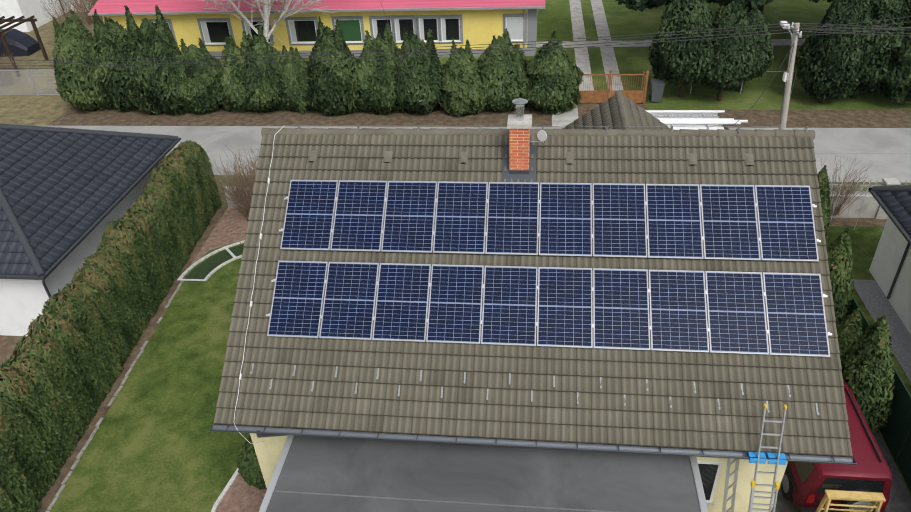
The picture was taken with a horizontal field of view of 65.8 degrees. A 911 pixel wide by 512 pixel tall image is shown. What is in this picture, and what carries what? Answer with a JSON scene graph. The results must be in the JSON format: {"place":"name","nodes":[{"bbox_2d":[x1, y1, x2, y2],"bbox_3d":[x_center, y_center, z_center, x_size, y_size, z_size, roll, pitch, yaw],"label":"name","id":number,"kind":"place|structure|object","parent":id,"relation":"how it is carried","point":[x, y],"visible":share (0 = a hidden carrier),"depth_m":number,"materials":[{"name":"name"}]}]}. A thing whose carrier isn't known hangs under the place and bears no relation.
{"place":"outdoors","nodes":[
{"label":"outdoors","id":0,"kind":"place"},
{"bbox_2d":[0,0,92,95],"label":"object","id":1,"kind":"object","parent":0,"point":[18,18],"visible":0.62,"depth_m":47.00,"materials":[{"name":"grey"}]},
{"bbox_2d":[0,123,180,335],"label":"neighbour house","id":2,"kind":"structure","parent":0,"point":[23,299],"depth_m":22.18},
{"bbox_2d":[0,128,174,274],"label":"roof","id":3,"kind":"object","parent":2,"relation":"attached to","point":[63,192],"visible":0.92,"depth_m":23.32,"materials":[{"name":"grey tile"}]},
{"bbox_2d":[0,206,910,511],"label":"lawn","id":4,"kind":"structure","parent":0,"point":[156,444],"depth_m":19.49,"materials":[{"name":"green plant"}]},
{"bbox_2d":[0,140,221,511],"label":"thuja hedge","id":5,"kind":"object","parent":4,"relation":"on","point":[123,304],"depth_m":19.75,"materials":[{"name":"green plant"}]},
{"bbox_2d":[46,281,238,511],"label":"lawn edging","id":6,"kind":"object","parent":4,"relation":"on","point":[220,497],"visible":0.83,"depth_m":18.44,"materials":[{"name":"stone"}]},
{"bbox_2d":[177,240,244,280],"bbox_3d":[-8.135,0.019,25.832,4.314,0.062,1.666,-26,40,-29],"label":"planting bed","id":7,"kind":"object","parent":4,"relation":"on","point":[204,270],"visible":0.65,"depth_m":25.56,"materials":[{"name":"green plant"}]},
{"bbox_2d":[250,433,787,511],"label":"house walls","id":8,"kind":"structure","parent":4,"relation":"on","point":[712,470],"depth_m":15.12,"materials":[{"name":"paint"}]},
{"bbox_2d":[259,435,707,511],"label":"carport roof","id":9,"kind":"structure","parent":8,"relation":"attached to","point":[320,474],"depth_m":14.11,"materials":[{"name":"grey metal"}]},
{"bbox_2d":[234,89,808,470],"bbox_3d":[0.415,-0.421,18.956,13.388,7.233,7.916,-13,36,-15],"label":"lightning rod","id":10,"kind":"object","parent":8,"relation":"attached to","point":[358,126],"visible":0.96,"depth_m":16.03,"materials":[{"name":"grey metal"}]},
{"bbox_2d":[214,90,845,456],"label":"house roof trim","id":11,"kind":"structure","parent":8,"relation":"attached to","point":[662,133],"depth_m":16.19,"materials":[{"name":"grey metal"}]},
{"bbox_2d":[213,134,852,456],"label":"roof tiles","id":12,"kind":"object","parent":8,"relation":"attached to","point":[690,418],"visible":0.52,"depth_m":14.70,"materials":[{"name":"brown tile"}]},
{"bbox_2d":[502,98,536,181],"bbox_3d":[1.429,-2.437,15.715,0.760,2.197,0.924,1,35,6],"label":"chimney","id":13,"kind":"object","parent":12,"relation":"on","point":[519,162],"visible":0.94,"depth_m":15.67,"materials":[{"name":"brick"}]},
{"bbox_2d":[530,130,546,142],"bbox_3d":[1.854,-2.653,15.603,0.412,0.320,0.140,16,39,25],"label":"dish antenna","id":14,"kind":"object","parent":13,"relation":"attached to","point":[542,135],"visible":1,"depth_m":15.52,"materials":[{"name":"grey metal"}]},
{"bbox_2d":[308,151,753,165],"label":"roof vents","id":15,"kind":"object","parent":12,"relation":"on","point":[569,159],"visible":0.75,"depth_m":15.99,"materials":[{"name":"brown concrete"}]},
{"bbox_2d":[250,363,818,414],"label":"snow guards","id":16,"kind":"object","parent":12,"relation":"on","point":[335,376],"visible":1,"depth_m":14.39,"materials":[{"name":"grey metal"}]},
{"bbox_2d":[266,181,831,356],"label":"clamps","id":17,"kind":"object","parent":12,"relation":"on","point":[818,240],"visible":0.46,"depth_m":15.09,"materials":[{"name":"silver metal"}]},
{"bbox_2d":[267,260,327,337],"bbox_3d":[-3.441,0.928,15.389,1.134,0.037,1.722,1,71,6],"label":"solar panel","id":18,"kind":"object","parent":17,"relation":"on","point":[297,299],"visible":0.96,"depth_m":15.37,"materials":[{"name":"blue"}]},
{"bbox_2d":[280,180,337,250],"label":"solar panel","id":19,"kind":"object","parent":17,"relation":"on","point":[309,216],"visible":0.98,"depth_m":16.03,"materials":[{"name":"blue"}]},
{"bbox_2d":[319,262,378,339],"bbox_3d":[-2.295,0.955,15.262,1.134,0.037,1.722,1,71,6],"label":"solar panel","id":20,"kind":"object","parent":17,"relation":"on","point":[349,301],"visible":1,"depth_m":15.24,"materials":[{"name":"blue"}]},
{"bbox_2d":[330,180,386,251],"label":"solar panel","id":21,"kind":"object","parent":17,"relation":"on","point":[359,216],"visible":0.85,"depth_m":15.90,"materials":[{"name":"blue"}]},
{"bbox_2d":[372,263,430,341],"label":"solar panel","id":22,"kind":"object","parent":17,"relation":"on","point":[401,306],"visible":1,"depth_m":15.11,"materials":[{"name":"blue"}]},
{"bbox_2d":[381,181,436,252],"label":"solar panel","id":23,"kind":"object","parent":17,"relation":"on","point":[409,219],"visible":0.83,"depth_m":15.78,"materials":[{"name":"blue"}]},
{"bbox_2d":[426,264,483,343],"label":"solar panel","id":24,"kind":"object","parent":17,"relation":"on","point":[455,306],"visible":1,"depth_m":14.99,"materials":[{"name":"blue"}]},
{"bbox_2d":[433,181,487,253],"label":"solar panel","id":25,"kind":"object","parent":17,"relation":"on","point":[460,218],"visible":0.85,"depth_m":15.65,"materials":[{"name":"blue"}]},
{"bbox_2d":[481,266,537,345],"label":"solar panel","id":26,"kind":"object","parent":17,"relation":"on","point":[509,313],"visible":1,"depth_m":14.86,"materials":[{"name":"blue"}]},
{"bbox_2d":[485,182,538,254],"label":"solar panel","id":27,"kind":"object","parent":17,"relation":"on","point":[512,217],"visible":0.94,"depth_m":15.52,"materials":[{"name":"blue"}]},
{"bbox_2d":[537,267,592,347],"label":"solar panel","id":28,"kind":"object","parent":17,"relation":"on","point":[564,317],"visible":1,"depth_m":14.73,"materials":[{"name":"blue"}]},
{"bbox_2d":[539,183,591,256],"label":"solar panel","id":29,"kind":"object","parent":17,"relation":"on","point":[565,224],"visible":0.96,"depth_m":15.39,"materials":[{"name":"blue"}]},
{"bbox_2d":[593,183,646,257],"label":"solar panel","id":30,"kind":"object","parent":17,"relation":"on","point":[619,220],"visible":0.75,"depth_m":15.27,"materials":[{"name":"blue"}]},
{"bbox_2d":[593,268,650,349],"bbox_3d":[3.439,1.088,14.627,1.134,0.037,1.722,1,71,6],"label":"solar panel","id":31,"kind":"object","parent":17,"relation":"on","point":[621,320],"visible":0.94,"depth_m":14.61,"materials":[{"name":"blue"}]},
{"bbox_2d":[646,184,703,258],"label":"solar panel","id":32,"kind":"object","parent":17,"relation":"on","point":[674,227],"visible":0.96,"depth_m":15.14,"materials":[{"name":"blue"}]},
{"bbox_2d":[649,270,708,352],"bbox_3d":[4.585,1.115,14.500,1.134,0.037,1.722,1,71,6],"label":"solar panel","id":33,"kind":"object","parent":17,"relation":"on","point":[678,314],"visible":1,"depth_m":14.48,"materials":[{"name":"blue"}]},
{"bbox_2d":[700,184,760,260],"bbox_3d":[5.850,-0.735,15.036,1.134,0.035,1.722,1,70,6],"label":"solar panel","id":34,"kind":"object","parent":17,"relation":"on","point":[729,222],"visible":1,"depth_m":15.01,"materials":[{"name":"blue"}]},
{"bbox_2d":[705,271,768,354],"bbox_3d":[5.732,1.141,14.373,1.134,0.037,1.722,1,71,6],"label":"solar panel","id":35,"kind":"object","parent":17,"relation":"on","point":[737,323],"visible":1,"depth_m":14.35,"materials":[{"name":"blue"}]},
{"bbox_2d":[755,185,818,261],"bbox_3d":[6.997,-0.708,14.909,1.134,0.035,1.722,1,70,6],"label":"solar panel","id":36,"kind":"object","parent":17,"relation":"on","point":[786,223],"visible":0.96,"depth_m":14.89,"materials":[{"name":"blue"}]},
{"bbox_2d":[762,272,829,356],"bbox_3d":[6.879,1.168,14.246,1.134,0.037,1.722,1,71,6],"label":"solar panel","id":37,"kind":"object","parent":17,"relation":"on","point":[795,315],"visible":0.96,"depth_m":14.22,"materials":[{"name":"blue"}]},
{"bbox_2d":[210,424,856,464],"bbox_3d":[1.321,4.894,15.143,12.750,3.228,0.688,1,35,6],"label":"gutter","id":38,"kind":"object","parent":8,"relation":"attached to","point":[260,432],"visible":0.92,"depth_m":14.05,"materials":[{"name":"grey metal"}]},
{"bbox_2d":[562,95,621,128],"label":"wing roof tiles","id":39,"kind":"structure","parent":8,"relation":"attached to","point":[606,113],"depth_m":22.56,"materials":[{"name":"grey tile"}]},
{"bbox_2d":[623,95,669,129],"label":"wing roof tiles","id":40,"kind":"structure","parent":8,"relation":"attached to","point":[641,117],"depth_m":22.45,"materials":[{"name":"grey tile"}]},
{"bbox_2d":[190,207,910,511],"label":"garden paving","id":41,"kind":"structure","parent":4,"relation":"on","point":[241,495],"depth_m":20.35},
{"bbox_2d":[722,458,739,511],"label":"ladder","id":42,"kind":"object","parent":41,"relation":"on","point":[733,484],"visible":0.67,"depth_m":14.44,"materials":[{"name":"silver metal"}]},
{"bbox_2d":[747,404,786,511],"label":"extension ladder","id":43,"kind":"object","parent":41,"relation":"on","point":[777,458],"visible":0.98,"depth_m":13.46,"materials":[{"name":"silver metal"}]},
{"bbox_2d":[780,379,891,511],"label":"van","id":44,"kind":"object","parent":41,"relation":"on","point":[805,486],"visible":0.38,"depth_m":15.21,"materials":[{"name":"red painted metal"},{"name":"dark glass"},{"name":"black plastic"}]},
{"bbox_2d":[816,490,885,511],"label":"wooden trestle","id":45,"kind":"object","parent":41,"relation":"on","point":[874,498],"visible":1,"depth_m":14.54,"materials":[{"name":"yellow wood"}]},
{"bbox_2d":[225,169,906,229],"bbox_3d":[15.374,-2.180,25.275,49.800,2.259,1.132,1,35,6],"label":"front fence","id":46,"kind":"object","parent":4,"relation":"on","point":[866,205],"visible":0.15,"depth_m":25.83,"materials":[{"name":"metal"}]},
{"bbox_2d":[830,217,886,226],"bbox_3d":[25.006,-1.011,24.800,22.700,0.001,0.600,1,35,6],"label":"fence","id":47,"kind":"object","parent":4,"relation":"on","point":[868,222],"depth_m":25.92,"materials":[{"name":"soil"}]},
{"bbox_2d":[846,296,910,490],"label":"green fence","id":48,"kind":"object","parent":4,"relation":"on","point":[896,432],"visible":0.23,"depth_m":17.02,"materials":[{"name":"green"}]},
{"bbox_2d":[0,0,910,206],"bbox_3d":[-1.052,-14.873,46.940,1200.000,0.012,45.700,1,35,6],"label":"road","id":49,"kind":"structure","parent":0,"point":[881,139],"depth_m":35.33,"materials":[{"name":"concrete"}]},
{"bbox_2d":[0,0,873,221],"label":"bare shrubs","id":50,"kind":"object","parent":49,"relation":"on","point":[245,200],"visible":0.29,"depth_m":27.43,"materials":[{"name":"brown plant"}]},
{"bbox_2d":[645,110,747,129],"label":"boards","id":51,"kind":"object","parent":49,"relation":"on","point":[694,119],"visible":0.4,"depth_m":28.71,"materials":[{"name":"white wood"}]},
{"bbox_2d":[778,21,801,129],"bbox_3d":[12.531,-5.836,27.065,0.797,6.521,2.284,1,35,6],"label":"utility pole","id":52,"kind":"object","parent":49,"relation":"on","point":[788,84],"visible":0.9,"depth_m":25.86,"materials":[{"name":"concrete"}]},
{"bbox_2d":[0,1,910,129],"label":"power lines","id":53,"kind":"object","parent":52,"relation":"hanging from","point":[851,32],"visible":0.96,"depth_m":26.15,"materials":[{"name":"grey metal"}]},
{"bbox_2d":[217,0,910,182],"bbox_3d":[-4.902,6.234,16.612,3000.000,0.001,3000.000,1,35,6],"label":"ground","id":54,"kind":"structure","parent":0,"point":[555,15],"depth_m":40.92,"materials":[{"name":"green plant"}]},
{"bbox_2d":[201,0,333,44],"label":"birch tree","id":55,"kind":"object","parent":54,"relation":"on","point":[265,18],"visible":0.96,"depth_m":39.99,"materials":[{"name":"white plant"}]},
{"bbox_2d":[88,0,544,57],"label":"yellow building","id":56,"kind":"structure","parent":54,"relation":"on","point":[475,23],"depth_m":42.43,"materials":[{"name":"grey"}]},
{"bbox_2d":[52,5,583,116],"bbox_3d":[-7.719,-10.094,35.895,28.297,5.518,3.780,1,35,6],"label":"thuja row","id":57,"kind":"object","parent":54,"relation":"on","point":[464,84],"depth_m":35.47,"materials":[{"name":"green plant"}]},
{"bbox_2d":[31,70,796,93],"bbox_3d":[9.218,-8.985,36.520,67.024,1.250,0.045,1,35,6],"label":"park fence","id":58,"kind":"object","parent":54,"relation":"on","point":[642,79],"visible":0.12,"depth_m":35.95,"materials":[{"name":"brown"}]},
{"bbox_2d":[236,165,894,489],"bbox_3d":[3.706,2.046,18.679,17.588,3.950,17.731,1,35,6],"label":"thuja","id":59,"kind":"object","parent":54,"relation":"on","point":[852,339],"depth_m":17.05,"materials":[{"name":"green plant"}]},
{"bbox_2d":[580,70,648,103],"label":"brown gate","id":60,"kind":"structure","parent":54,"relation":"on","point":[601,96],"depth_m":35.54,"materials":[{"name":"brown wood"}]},
{"bbox_2d":[649,79,664,101],"bbox_3d":[10.173,-8.311,35.636,0.620,1.060,0.754,1,35,6],"label":"wheelie bin","id":61,"kind":"object","parent":54,"relation":"on","point":[656,90],"visible":1,"depth_m":35.36,"materials":[{"name":"grey plastic"}]},
{"bbox_2d":[641,3,763,13],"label":"pine trunks","id":62,"kind":"object","parent":54,"relation":"on","point":[760,8],"visible":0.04,"depth_m":44.51,"materials":[{"name":"brown plant"}]},
{"bbox_2d":[616,0,909,11],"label":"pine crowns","id":63,"kind":"object","parent":62,"relation":"on","point":[650,4],"visible":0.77,"depth_m":34.98,"materials":[{"name":"green plant"}]},
{"bbox_2d":[678,80,904,104],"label":"tree trunks","id":64,"kind":"object","parent":54,"relation":"on","point":[682,88],"visible":0.29,"depth_m":35.60,"materials":[{"name":"brown plant"}]},
{"bbox_2d":[648,0,910,102],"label":"trees","id":65,"kind":"object","parent":64,"relation":"on","point":[888,80],"depth_m":33.24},
{"bbox_2d":[868,185,910,334],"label":"neighbour house","id":66,"kind":"structure","parent":0,"point":[890,269],"depth_m":21.75,"materials":[{"name":"white paint"}]},
{"bbox_2d":[876,191,910,236],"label":"neighbour roof tiles","id":67,"kind":"object","parent":66,"relation":"on","point":[897,204],"visible":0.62,"depth_m":21.23,"materials":[{"name":"grey tile"}]}
]}

